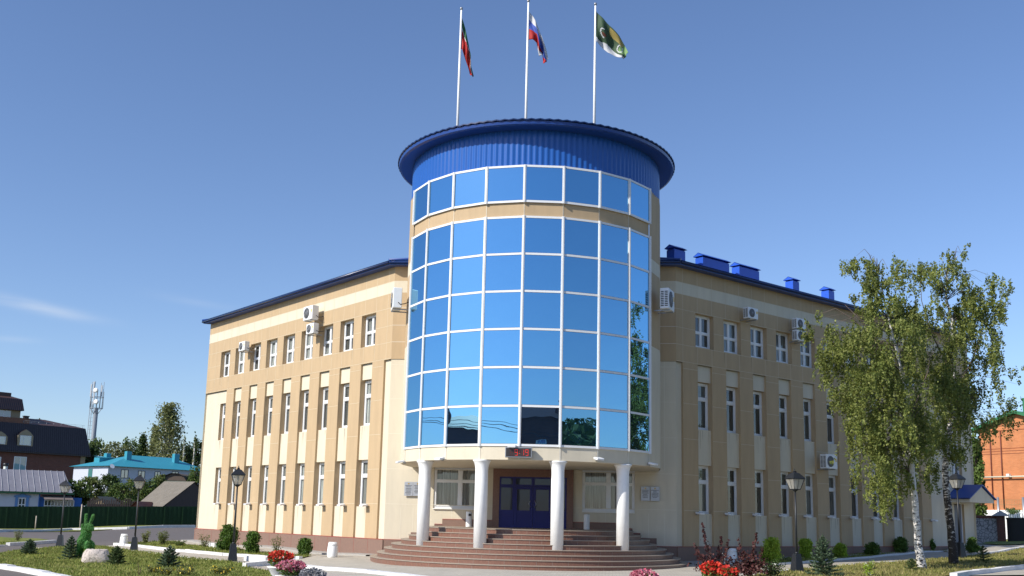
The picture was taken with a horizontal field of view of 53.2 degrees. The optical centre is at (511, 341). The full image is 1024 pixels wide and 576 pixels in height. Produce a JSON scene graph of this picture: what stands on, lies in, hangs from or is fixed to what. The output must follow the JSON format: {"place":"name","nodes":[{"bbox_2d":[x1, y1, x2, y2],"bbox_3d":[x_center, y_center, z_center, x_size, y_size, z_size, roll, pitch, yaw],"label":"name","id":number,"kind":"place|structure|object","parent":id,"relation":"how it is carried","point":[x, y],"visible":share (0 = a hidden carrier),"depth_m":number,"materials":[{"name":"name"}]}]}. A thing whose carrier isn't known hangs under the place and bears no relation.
{"place":"outdoors","nodes":[
{"label":"outdoors","id":0,"kind":"place"},
{"bbox_2d":[30,525,153,531],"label":"lawn","id":1,"kind":"structure","parent":0,"point":[94,527],"depth_m":94.67,"materials":[{"name":"green plant"}]},
{"bbox_2d":[0,506,196,528],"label":"metal fence","id":2,"kind":"object","parent":1,"relation":"on","point":[17,517],"visible":0.76,"depth_m":96.99,"materials":[{"name":"green metal"}]},
{"bbox_2d":[87,498,134,505],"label":"picket fence","id":3,"kind":"object","parent":1,"relation":"on","point":[108,502],"visible":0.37,"depth_m":106.96,"materials":[{"name":"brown wood"}]},
{"bbox_2d":[142,481,198,506],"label":"wooden shed","id":4,"kind":"structure","parent":1,"relation":"on","point":[176,493],"depth_m":105.64,"materials":[{"name":"wood"}]},
{"bbox_2d":[0,528,194,575],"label":"road","id":5,"kind":"structure","parent":0,"point":[105,537],"depth_m":70.36,"materials":[{"name":"grey asphalt"}]},
{"bbox_2d":[0,544,271,575],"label":"lawn","id":6,"kind":"structure","parent":0,"point":[50,556],"depth_m":32.20,"materials":[{"name":"green plant"}]},
{"bbox_2d":[56,480,71,545],"bbox_3d":[-21.275,8.172,48.451,0.465,3.320,0.465,3,-10,-7],"label":"street lamp","id":7,"kind":"object","parent":6,"relation":"on","point":[65,486],"visible":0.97,"depth_m":48.46,"materials":[{"name":"black metal"}]},
{"bbox_2d":[57,535,81,558],"bbox_3d":[-16.257,7.628,37.699,0.765,0.984,0.846,-5,-12,32],"label":"young spruce","id":8,"kind":"object","parent":6,"relation":"on","point":[70,544],"visible":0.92,"depth_m":37.64,"materials":[{"name":"green plant"}]},
{"bbox_2d":[75,513,94,557],"bbox_3d":[-15.773,7.271,37.876,0.763,1.809,0.584,0,-10,6],"label":"topiary animal","id":9,"kind":"object","parent":6,"relation":"on","point":[84,541],"visible":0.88,"depth_m":37.74},
{"bbox_2d":[81,549,108,562],"bbox_3d":[-13.774,7.226,33.916,0.983,0.696,0.740,0,-10,6],"label":"boulder","id":10,"kind":"object","parent":6,"relation":"on","point":[93,555],"visible":0.64,"depth_m":33.65,"materials":[{"name":"stone"}]},
{"bbox_2d":[106,545,128,564],"bbox_3d":[-12.739,6.932,33.022,0.776,0.724,0.733,-7,-13,39],"label":"young spruce","id":11,"kind":"object","parent":6,"relation":"on","point":[116,557],"visible":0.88,"depth_m":32.93,"materials":[{"name":"green plant"}]},
{"bbox_2d":[130,473,145,549],"bbox_3d":[-16.645,7.624,45.408,0.495,3.534,0.495,3,-10,-12],"label":"street lamp","id":12,"kind":"object","parent":6,"relation":"on","point":[139,481],"visible":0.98,"depth_m":45.41,"materials":[{"name":"black metal"}]},
{"bbox_2d":[156,545,183,566],"bbox_3d":[-10.860,6.867,32.584,0.880,0.805,0.843,2,-10,-6],"label":"young spruce","id":13,"kind":"object","parent":6,"relation":"on","point":[169,552],"visible":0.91,"depth_m":32.47,"materials":[{"name":"green plant"}]},
{"bbox_2d":[114,540,310,556],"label":"lawn","id":14,"kind":"structure","parent":0,"point":[199,546],"depth_m":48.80,"materials":[{"name":"green plant"}]},
{"bbox_2d":[215,524,239,550],"bbox_3d":[-11.883,8.212,42.706,1.038,1.208,1.144,0,-10,7],"label":"thuja shrub","id":15,"kind":"object","parent":14,"relation":"on","point":[226,537],"visible":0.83,"depth_m":42.52,"materials":[{"name":"green plant"}]},
{"bbox_2d":[241,531,261,552],"bbox_3d":[-10.600,8.201,41.704,0.875,1.002,0.873,3,-10,-9],"label":"thuja shrub","id":16,"kind":"object","parent":14,"relation":"on","point":[252,541],"visible":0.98,"depth_m":41.53,"materials":[{"name":"green plant"}]},
{"bbox_2d":[296,537,312,554],"bbox_3d":[-8.212,8.141,40.481,0.654,0.797,0.672,11,-13,-43],"label":"thuja shrub","id":17,"kind":"object","parent":14,"relation":"on","point":[304,546],"visible":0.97,"depth_m":40.36,"materials":[{"name":"green plant"}]},
{"bbox_2d":[0,0,1023,464],"label":"sky","id":18,"kind":"structure","parent":0,"point":[167,167],"materials":[{"name":"blue"}]},
{"bbox_2d":[36,540,1023,575],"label":"pavement","id":19,"kind":"structure","parent":0,"point":[355,561],"depth_m":32.91,"materials":[{"name":"grey concrete"}]},
{"bbox_2d":[113,543,302,558],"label":"kerb","id":20,"kind":"structure","parent":19,"relation":"on","point":[191,550],"depth_m":41.76,"materials":[{"name":"white concrete"}]},
{"bbox_2d":[228,466,244,561],"bbox_3d":[-9.875,6.179,36.540,0.486,3.474,0.487,4,-10,-17],"label":"street lamp","id":21,"kind":"object","parent":19,"relation":"on","point":[238,474],"visible":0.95,"depth_m":36.53,"materials":[{"name":"black metal"}]},
{"bbox_2d":[267,550,294,575],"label":"flower planter","id":22,"kind":"object","parent":19,"relation":"on","point":[275,557],"visible":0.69,"depth_m":23.68,"materials":[{"name":"white paint"}]},
{"bbox_2d":[275,559,306,575],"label":"flower planter","id":23,"kind":"object","parent":19,"relation":"on","point":[293,567],"visible":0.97,"depth_m":19.95,"materials":[{"name":"white paint"}]},
{"bbox_2d":[299,567,326,575],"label":"flower planter","id":24,"kind":"object","parent":19,"relation":"on","point":[312,571],"visible":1,"depth_m":18.61,"materials":[{"name":"white paint"}]},
{"bbox_2d":[305,564,424,575],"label":"kerb","id":25,"kind":"structure","parent":19,"relation":"on","point":[371,571],"depth_m":28.75,"materials":[{"name":"white concrete"}]},
{"bbox_2d":[699,560,722,575],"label":"flower planter","id":26,"kind":"object","parent":19,"relation":"on","point":[710,568],"visible":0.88,"depth_m":20.77,"materials":[{"name":"white paint"}]},
{"bbox_2d":[687,522,736,570],"bbox_3d":[5.829,6.001,29.394,1.561,1.588,1.347,0,-10,6],"label":"purple shrub","id":27,"kind":"object","parent":19,"relation":"on","point":[701,557],"visible":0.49,"depth_m":29.18,"materials":[{"name":"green plant"}]},
{"bbox_2d":[716,565,739,575],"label":"flower planter","id":28,"kind":"object","parent":19,"relation":"on","point":[732,571],"visible":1,"depth_m":20.18,"materials":[{"name":"white paint"}]},
{"bbox_2d":[724,532,774,575],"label":"purple shrub","id":29,"kind":"object","parent":19,"relation":"on","point":[749,567],"visible":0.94,"depth_m":28.93,"materials":[{"name":"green plant"}]},
{"bbox_2d":[775,546,1023,564],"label":"kerb","id":30,"kind":"structure","parent":19,"relation":"on","point":[894,554],"depth_m":44.96,"materials":[{"name":"grey concrete"}]},
{"bbox_2d":[950,564,1023,575],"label":"kerb","id":31,"kind":"structure","parent":19,"relation":"on","point":[973,572],"depth_m":33.30,"materials":[{"name":"white concrete"}]},
{"bbox_2d":[195,527,1023,575],"bbox_3d":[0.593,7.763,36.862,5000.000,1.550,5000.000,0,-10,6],"label":"ground","id":32,"kind":"structure","parent":0,"point":[984,575],"depth_m":33.28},
{"bbox_2d":[0,564,69,575],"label":"kerb","id":33,"kind":"structure","parent":32,"relation":"on","point":[33,571],"depth_m":28.27,"materials":[{"name":"white concrete"}]},
{"bbox_2d":[0,463,86,505],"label":"white cottage","id":34,"kind":"structure","parent":32,"relation":"on","point":[19,487],"depth_m":108.65,"materials":[{"name":"metal"}]},
{"bbox_2d":[0,392,90,496],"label":"brick house","id":35,"kind":"structure","parent":32,"relation":"on","point":[26,443],"depth_m":174.87,"materials":[{"name":"tile"}]},
{"bbox_2d":[67,479,93,505],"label":"tree","id":36,"kind":"object","parent":32,"relation":"on","point":[78,490],"visible":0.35,"depth_m":112.05,"materials":[{"name":"green plant"}]},
{"bbox_2d":[81,476,106,505],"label":"tree","id":37,"kind":"object","parent":32,"relation":"on","point":[95,482],"visible":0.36,"depth_m":122.14,"materials":[{"name":"green plant"}]},
{"bbox_2d":[87,381,104,442],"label":"phone mast","id":38,"kind":"object","parent":32,"relation":"on","point":[95,418],"visible":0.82,"depth_m":292.80,"materials":[{"name":"metal"}]},
{"bbox_2d":[0,525,194,531],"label":"kerb","id":39,"kind":"structure","parent":32,"relation":"on","point":[112,528],"depth_m":91.01,"materials":[{"name":"grey concrete"}]},
{"bbox_2d":[100,473,122,496],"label":"tree","id":40,"kind":"object","parent":32,"relation":"on","point":[109,479],"visible":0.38,"depth_m":126.14,"materials":[{"name":"green plant"}]},
{"bbox_2d":[102,441,132,457],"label":"tree","id":41,"kind":"object","parent":32,"relation":"on","point":[115,450],"visible":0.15,"depth_m":199.96,"materials":[{"name":"green plant"}]},
{"bbox_2d":[103,482,139,504],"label":"tree","id":42,"kind":"object","parent":32,"relation":"on","point":[123,488],"visible":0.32,"depth_m":119.54,"materials":[{"name":"green plant"}]},
{"bbox_2d":[69,451,199,505],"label":"teal roof house","id":43,"kind":"structure","parent":32,"relation":"on","point":[130,465],"depth_m":154.05,"materials":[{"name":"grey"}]},
{"bbox_2d":[134,432,150,455],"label":"tree","id":44,"kind":"object","parent":32,"relation":"on","point":[142,444],"visible":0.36,"depth_m":205.24,"materials":[{"name":"green plant"}]},
{"bbox_2d":[139,479,159,500],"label":"tree","id":45,"kind":"object","parent":32,"relation":"on","point":[149,487],"visible":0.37,"depth_m":122.00,"materials":[{"name":"green plant"}]},
{"bbox_2d":[142,401,195,462],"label":"tree","id":46,"kind":"object","parent":32,"relation":"on","point":[168,433],"visible":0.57,"depth_m":200.66,"materials":[{"name":"green plant"}]},
{"bbox_2d":[181,118,996,570],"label":"office building","id":47,"kind":"structure","parent":32,"relation":"on","point":[533,274],"depth_m":38.79,"materials":[{"name":"beige paint"}]},
{"bbox_2d":[286,335,294,363],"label":"window","id":48,"kind":"structure","parent":47,"relation":"in","point":[291,339],"depth_m":47.61,"materials":[{"name":"white plastic"}]},
{"bbox_2d":[298,463,304,503],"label":"window","id":49,"kind":"structure","parent":47,"relation":"in","point":[302,465],"depth_m":45.23,"materials":[{"name":"white plastic"}]},
{"bbox_2d":[302,391,308,431],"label":"window","id":50,"kind":"structure","parent":47,"relation":"in","point":[306,393],"depth_m":45.78,"materials":[{"name":"white plastic"}]},
{"bbox_2d":[303,305,323,322],"bbox_3d":[-8.748,-1.206,45.129,0.597,0.660,0.906,9,-13,-39],"label":"air conditioner","id":51,"kind":"object","parent":47,"relation":"attached to","point":[310,313],"visible":0.99,"depth_m":44.87,"materials":[{"name":"white plastic"}]},
{"bbox_2d":[317,462,324,503],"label":"window","id":52,"kind":"structure","parent":47,"relation":"in","point":[321,466],"depth_m":43.91,"materials":[{"name":"white plastic"}]},
{"bbox_2d":[321,387,328,429],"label":"window","id":53,"kind":"structure","parent":47,"relation":"in","point":[325,392],"depth_m":44.45,"materials":[{"name":"white plastic"}]},
{"bbox_2d":[323,325,332,355],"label":"window","id":54,"kind":"structure","parent":47,"relation":"in","point":[328,334],"depth_m":44.95,"materials":[{"name":"white plastic"}]},
{"bbox_2d":[338,461,345,503],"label":"window","id":55,"kind":"structure","parent":47,"relation":"in","point":[342,463],"depth_m":42.58,"materials":[{"name":"white plastic"}]},
{"bbox_2d":[342,384,348,427],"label":"window","id":56,"kind":"structure","parent":47,"relation":"in","point":[346,387],"depth_m":43.13,"materials":[{"name":"white plastic"}]},
{"bbox_2d":[343,320,353,351],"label":"window","id":57,"kind":"structure","parent":47,"relation":"in","point":[349,326],"depth_m":43.61,"materials":[{"name":"white plastic"}]},
{"bbox_2d":[360,460,367,504],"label":"window","id":58,"kind":"structure","parent":47,"relation":"in","point":[363,489],"depth_m":41.26,"materials":[{"name":"white plastic"}]},
{"bbox_2d":[363,380,371,425],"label":"window","id":59,"kind":"structure","parent":47,"relation":"in","point":[367,403],"depth_m":41.80,"materials":[{"name":"white plastic"}]},
{"bbox_2d":[365,314,375,346],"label":"window","id":60,"kind":"structure","parent":47,"relation":"in","point":[370,320],"depth_m":42.29,"materials":[{"name":"white plastic"}]},
{"bbox_2d":[391,287,408,312],"bbox_3d":[-4.100,-1.499,37.349,0.597,0.792,0.906,3,-10,-12],"label":"air conditioner","id":61,"kind":"object","parent":47,"relation":"attached to","point":[396,299],"visible":1,"depth_m":37.00,"materials":[{"name":"white plastic"}]},
{"bbox_2d":[433,468,474,509],"bbox_3d":[-1.991,5.632,39.230,2.030,1.605,0.210,0,-10,6],"label":"window","id":62,"kind":"structure","parent":47,"relation":"in","point":[452,486],"depth_m":39.31,"materials":[{"name":"grey glass"}]},
{"bbox_2d":[456,7,473,124],"bbox_3d":[-1.738,-9.905,39.040,0.674,6.041,0.275,7,-11,-31],"label":"flagpole","id":63,"kind":"object","parent":47,"relation":"on","point":[463,43],"visible":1,"depth_m":39.20,"materials":[{"name":"white metal"}]},
{"bbox_2d":[505,447,531,457],"bbox_3d":[0.213,3.550,32.701,0.860,0.330,0.191,0,-10,6],"label":"digital clock","id":64,"kind":"object","parent":47,"relation":"attached to","point":[520,452],"visible":1,"depth_m":32.61,"materials":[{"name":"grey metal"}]},
{"bbox_2d":[513,486,532,527],"bbox_3d":[0.423,6.265,38.727,0.710,1.545,0.144,0,-10,6],"label":"entrance door","id":65,"kind":"structure","parent":47,"relation":"in","point":[523,498],"depth_m":38.75,"materials":[{"name":"blue glass"}]},
{"bbox_2d":[525,0,547,118],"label":"flagpole","id":66,"kind":"object","parent":47,"relation":"on","point":[533,33],"visible":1,"depth_m":39.01,"materials":[{"name":"white metal"}]},
{"bbox_2d":[532,487,550,527],"bbox_3d":[1.139,6.270,38.658,0.710,1.545,0.143,0,-10,6],"label":"entrance door","id":67,"kind":"structure","parent":47,"relation":"in","point":[541,495],"depth_m":38.69,"materials":[{"name":"blue glass"}]},
{"bbox_2d":[582,470,634,512],"bbox_3d":[3.647,5.666,38.680,1.980,1.605,0.210,0,-10,6],"label":"window","id":68,"kind":"structure","parent":47,"relation":"in","point":[598,489],"depth_m":38.76,"materials":[{"name":"white plastic"}]},
{"bbox_2d":[593,2,627,123],"bbox_3d":[3.715,-9.888,38.544,1.334,6.085,0.305,2,-10,-4],"label":"flagpole","id":69,"kind":"object","parent":47,"relation":"on","point":[607,38],"visible":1,"depth_m":38.79,"materials":[{"name":"white paint"}]},
{"bbox_2d":[654,288,673,313],"bbox_3d":[5.435,-1.428,36.494,0.597,0.792,0.906,-3,-11,23],"label":"air conditioner","id":70,"kind":"object","parent":47,"relation":"attached to","point":[666,300],"visible":1,"depth_m":36.09,"materials":[{"name":"white plastic"}]},
{"bbox_2d":[695,315,709,348],"bbox_3d":[7.465,-0.359,40.691,1.102,1.340,0.100,9,-13,-39],"label":"window","id":71,"kind":"structure","parent":47,"relation":"in","point":[702,324],"depth_m":40.81,"materials":[{"name":"white plastic"}]},
{"bbox_2d":[698,383,707,429],"bbox_3d":[7.373,2.568,40.221,0.866,1.850,0.100,9,-13,-39],"label":"window","id":72,"kind":"structure","parent":47,"relation":"in","point":[702,388],"depth_m":40.35,"materials":[{"name":"white plastic"}]},
{"bbox_2d":[699,466,708,513],"bbox_3d":[7.300,5.750,39.675,0.866,1.850,0.100,9,-13,-39],"label":"window","id":73,"kind":"structure","parent":47,"relation":"in","point":[703,470],"depth_m":39.82,"materials":[{"name":"white plastic"}]},
{"bbox_2d":[724,321,736,353],"bbox_3d":[8.801,-0.142,41.774,1.102,1.340,0.100,9,-13,-39],"label":"window","id":74,"kind":"structure","parent":47,"relation":"in","point":[730,329],"depth_m":41.92,"materials":[{"name":"white plastic"}]},
{"bbox_2d":[726,387,735,432],"bbox_3d":[8.708,2.784,41.304,0.866,1.850,0.100,9,-13,-39],"label":"window","id":75,"kind":"structure","parent":47,"relation":"in","point":[730,392],"depth_m":41.44,"materials":[{"name":"white plastic"}]},
{"bbox_2d":[727,468,736,514],"bbox_3d":[8.636,5.967,40.758,0.866,1.850,0.100,9,-13,-39],"label":"window","id":76,"kind":"structure","parent":47,"relation":"in","point":[731,472],"depth_m":40.90,"materials":[{"name":"white plastic"}]},
{"bbox_2d":[740,307,757,321],"bbox_3d":[9.738,-1.101,42.036,0.746,0.500,0.537,9,-13,-39],"label":"air conditioner","id":77,"kind":"object","parent":47,"relation":"attached to","point":[750,313],"visible":1,"depth_m":41.78,"materials":[{"name":"white plastic"}]},
{"bbox_2d":[750,326,762,358],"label":"window","id":78,"kind":"structure","parent":47,"relation":"in","point":[756,334],"depth_m":42.99,"materials":[{"name":"white plastic"}]},
{"bbox_2d":[753,391,761,435],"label":"window","id":79,"kind":"structure","parent":47,"relation":"in","point":[757,397],"depth_m":42.54,"materials":[{"name":"white plastic"}]},
{"bbox_2d":[755,470,763,515],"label":"window","id":80,"kind":"structure","parent":47,"relation":"in","point":[759,503],"depth_m":41.98,"materials":[{"name":"white plastic"}]},
{"bbox_2d":[776,332,787,363],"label":"window","id":81,"kind":"structure","parent":47,"relation":"in","point":[781,339],"depth_m":44.08,"materials":[{"name":"white plastic"}]},
{"bbox_2d":[779,395,786,438],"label":"window","id":82,"kind":"structure","parent":47,"relation":"in","point":[782,399],"depth_m":43.62,"materials":[{"name":"white plastic"}]},
{"bbox_2d":[781,472,788,515],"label":"window","id":83,"kind":"structure","parent":47,"relation":"in","point":[784,487],"depth_m":43.06,"materials":[{"name":"white plastic"}]},
{"bbox_2d":[800,341,811,367],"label":"window","id":84,"kind":"structure","parent":47,"relation":"in","point":[805,352],"depth_m":45.18,"materials":[{"name":"white plastic"}]},
{"bbox_2d":[803,399,810,441],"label":"window","id":85,"kind":"structure","parent":47,"relation":"in","point":[806,403],"depth_m":44.71,"materials":[{"name":"white plastic"}]},
{"bbox_2d":[805,473,812,516],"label":"window","id":86,"kind":"structure","parent":47,"relation":"in","point":[808,477],"depth_m":44.17,"materials":[{"name":"white plastic"}]},
{"bbox_2d":[817,454,836,469],"bbox_3d":[13.634,5.230,44.288,0.906,0.660,0.597,9,-13,-39],"label":"air conditioner","id":87,"kind":"object","parent":47,"relation":"attached to","point":[825,460],"visible":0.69,"depth_m":43.96,"materials":[{"name":"white plastic"}]},
{"bbox_2d":[826,403,833,443],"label":"window","id":88,"kind":"structure","parent":47,"relation":"in","point":[830,425],"depth_m":45.77,"materials":[{"name":"white plastic"}]},
{"bbox_2d":[829,475,835,516],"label":"window","id":89,"kind":"structure","parent":47,"relation":"in","point":[832,490],"depth_m":45.26,"materials":[{"name":"white plastic"}]},
{"bbox_2d":[851,477,857,517],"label":"window","id":90,"kind":"structure","parent":47,"relation":"in","point":[854,497],"depth_m":46.32,"materials":[{"name":"white plastic"}]},
{"bbox_2d":[954,504,963,542],"bbox_3d":[22.533,9.266,51.808,1.000,2.030,0.090,9,-13,-39],"label":"side door","id":91,"kind":"structure","parent":47,"relation":"in","point":[960,505],"depth_m":51.91,"materials":[{"name":"white plastic"}]},
{"bbox_2d":[972,433,988,514],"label":"tree","id":92,"kind":"object","parent":32,"relation":"on","point":[978,469],"visible":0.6,"depth_m":75.21,"materials":[{"name":"green plant"}]},
{"bbox_2d":[971,398,1023,538],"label":"orange brick house","id":93,"kind":"structure","parent":32,"relation":"on","point":[1003,459],"depth_m":82.59,"materials":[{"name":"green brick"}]},
{"bbox_2d":[742,547,1023,575],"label":"lawn","id":94,"kind":"structure","parent":0,"point":[845,572],"depth_m":35.94,"materials":[{"name":"green plant"}]},
{"bbox_2d":[757,558,785,575],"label":"shrub","id":95,"kind":"object","parent":94,"relation":"on","point":[773,572],"visible":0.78,"depth_m":29.55,"materials":[{"name":"green plant"}]},
{"bbox_2d":[784,469,804,571],"bbox_3d":[9.029,5.734,32.539,0.471,3.363,0.471,5,-11,-22],"label":"street lamp","id":96,"kind":"object","parent":94,"relation":"on","point":[794,480],"visible":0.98,"depth_m":32.54,"materials":[{"name":"black metal"}]},
{"bbox_2d":[805,534,842,575],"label":"young spruce","id":97,"kind":"object","parent":94,"relation":"on","point":[824,550],"visible":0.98,"depth_m":30.77,"materials":[{"name":"green plant"}]},
{"bbox_2d":[797,250,947,568],"bbox_3d":[12.648,2.378,35.374,4.207,11.013,6.028,-6,-12,35],"label":"birch tree","id":98,"kind":"object","parent":94,"relation":"on","point":[870,379],"visible":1,"depth_m":34.75,"materials":[{"name":"green plant"}]},
{"bbox_2d":[949,471,966,557],"bbox_3d":[19.117,7.456,43.808,0.535,3.820,0.535,6,-11,-27],"label":"street lamp","id":99,"kind":"object","parent":94,"relation":"on","point":[956,481],"visible":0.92,"depth_m":43.83,"materials":[{"name":"black metal"}]},
{"bbox_2d":[906,242,1023,563],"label":"birch tree","id":100,"kind":"object","parent":94,"relation":"on","point":[959,393],"visible":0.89,"depth_m":37.91,"materials":[{"name":"green plant"}]},
{"bbox_2d":[985,540,1023,544],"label":"lawn","id":101,"kind":"structure","parent":0,"point":[1006,542],"depth_m":54.39,"materials":[{"name":"green plant"}]},
{"bbox_2d":[976,515,997,542],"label":"stone boundary wall","id":102,"kind":"structure","parent":101,"relation":"on","point":[986,526],"depth_m":61.57,"materials":[{"name":"grey stone"}]},
{"bbox_2d":[992,511,1008,540],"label":"brick pillar","id":103,"kind":"structure","parent":101,"relation":"on","point":[1001,528],"depth_m":60.73,"materials":[{"name":"brick"}]},
{"bbox_2d":[1006,513,1023,540],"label":"metal gate","id":104,"kind":"structure","parent":103,"relation":"attached to","point":[1015,528],"depth_m":60.34,"materials":[{"name":"black metal"}]},
{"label":"lawn","id":105,"kind":"structure","parent":0,"visible":0},
{"bbox_2d":[759,536,783,561],"bbox_3d":[9.697,7.851,38.406,0.889,1.074,0.951,-6,-12,35],"label":"thuja shrub","id":106,"kind":"object","parent":105,"relation":"on","point":[771,549],"visible":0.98,"depth_m":38.19,"materials":[{"name":"green plant"}]},
{"bbox_2d":[798,538,812,558],"bbox_3d":[11.866,8.439,41.507,0.724,0.936,0.837,0,-10,9],"label":"thuja shrub","id":107,"kind":"object","parent":105,"relation":"on","point":[805,546],"visible":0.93,"depth_m":41.37,"materials":[{"name":"green plant"}]},
{"bbox_2d":[753,549,945,562],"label":"grass","id":108,"kind":"structure","parent":105,"relation":"on","point":[804,559],"depth_m":42.99,"materials":[{"name":"green plant"}]},
{"bbox_2d":[892,536,908,551],"bbox_3d":[17.921,9.407,47.216,0.741,0.843,0.876,7,-11,-30],"label":"thuja shrub","id":109,"kind":"object","parent":105,"relation":"on","point":[899,543],"visible":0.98,"depth_m":47.03,"materials":[{"name":"green plant"}]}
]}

